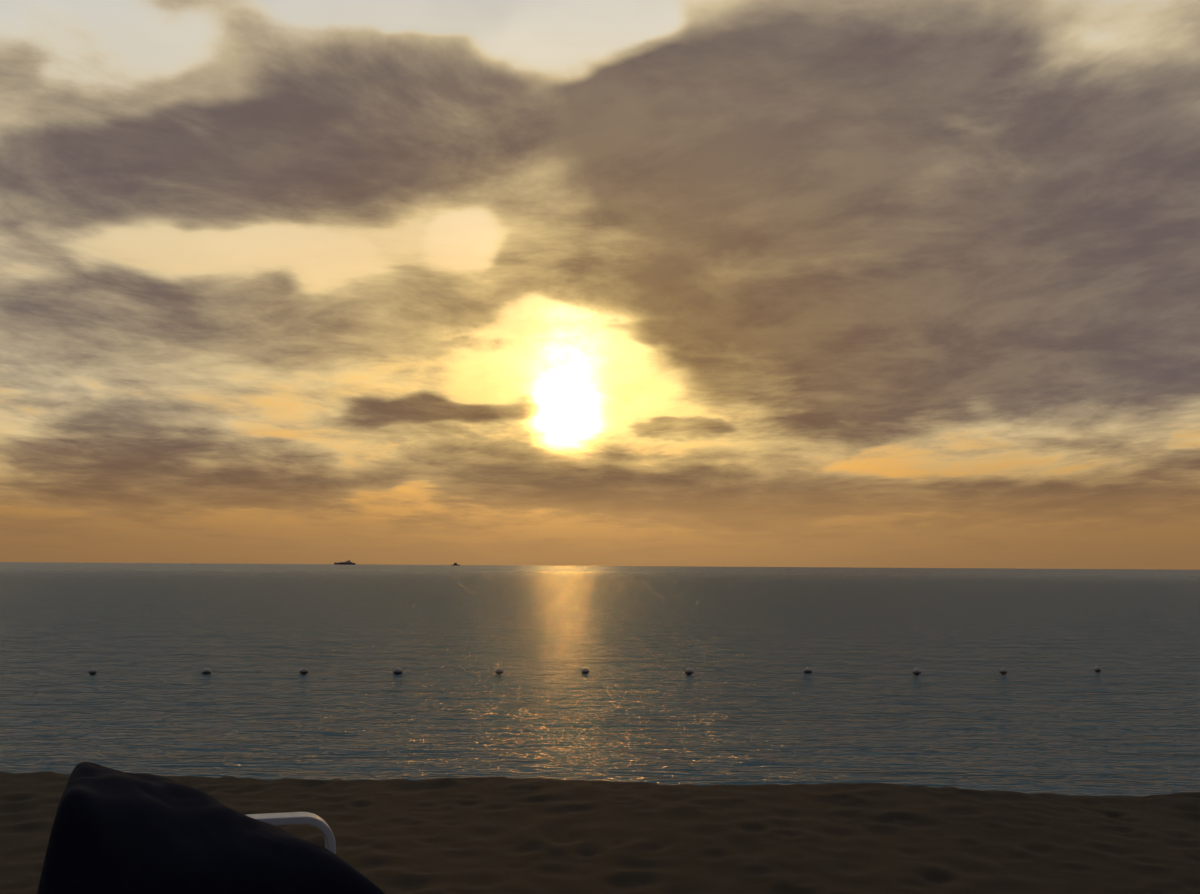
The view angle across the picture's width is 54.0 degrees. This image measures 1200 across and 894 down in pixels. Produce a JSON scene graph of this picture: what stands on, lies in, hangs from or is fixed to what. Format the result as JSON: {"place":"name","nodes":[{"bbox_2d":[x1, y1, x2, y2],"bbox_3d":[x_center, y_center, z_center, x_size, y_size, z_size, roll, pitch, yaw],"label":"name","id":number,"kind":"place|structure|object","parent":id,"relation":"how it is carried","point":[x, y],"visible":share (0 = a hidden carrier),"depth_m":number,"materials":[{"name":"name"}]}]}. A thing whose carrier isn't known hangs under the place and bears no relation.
{"place":"outdoors","nodes":[
{"label":"outdoors","id":0,"kind":"place"},
{"bbox_2d":[0,562,1199,796],"bbox_3d":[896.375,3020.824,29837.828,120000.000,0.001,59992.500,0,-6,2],"label":"sea","id":1,"kind":"structure","parent":0,"point":[748,702],"depth_m":29.49,"materials":[{"name":"liquid"}]},
{"bbox_2d":[334,560,354,564],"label":"cargo ship","id":2,"kind":"object","parent":1,"relation":"on","point":[349,562],"visible":0.81,"depth_m":8746.22,"materials":[{"name":"paint"}]},
{"bbox_2d":[88,666,1100,674],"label":"buoys","id":3,"kind":"object","parent":1,"relation":"on","point":[688,671],"visible":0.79,"depth_m":29.45,"materials":[{"name":"plastic"}]},
{"bbox_2d":[0,771,1199,893],"bbox_3d":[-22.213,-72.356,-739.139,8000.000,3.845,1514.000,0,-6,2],"label":"beach ground","id":4,"kind":"structure","parent":0,"point":[487,835],"depth_m":5.70,"materials":[{"name":"brown sand"}]},
{"bbox_2d":[37,762,384,893],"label":"beach chair","id":5,"kind":"object","parent":4,"relation":"on","point":[113,831],"visible":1,"depth_m":2.47,"materials":[{"name":"fabric"}]},
{"bbox_2d":[0,0,1199,569],"label":"sky","id":6,"kind":"structure","parent":0,"point":[696,283],"materials":[{"name":"grey"}]}
]}

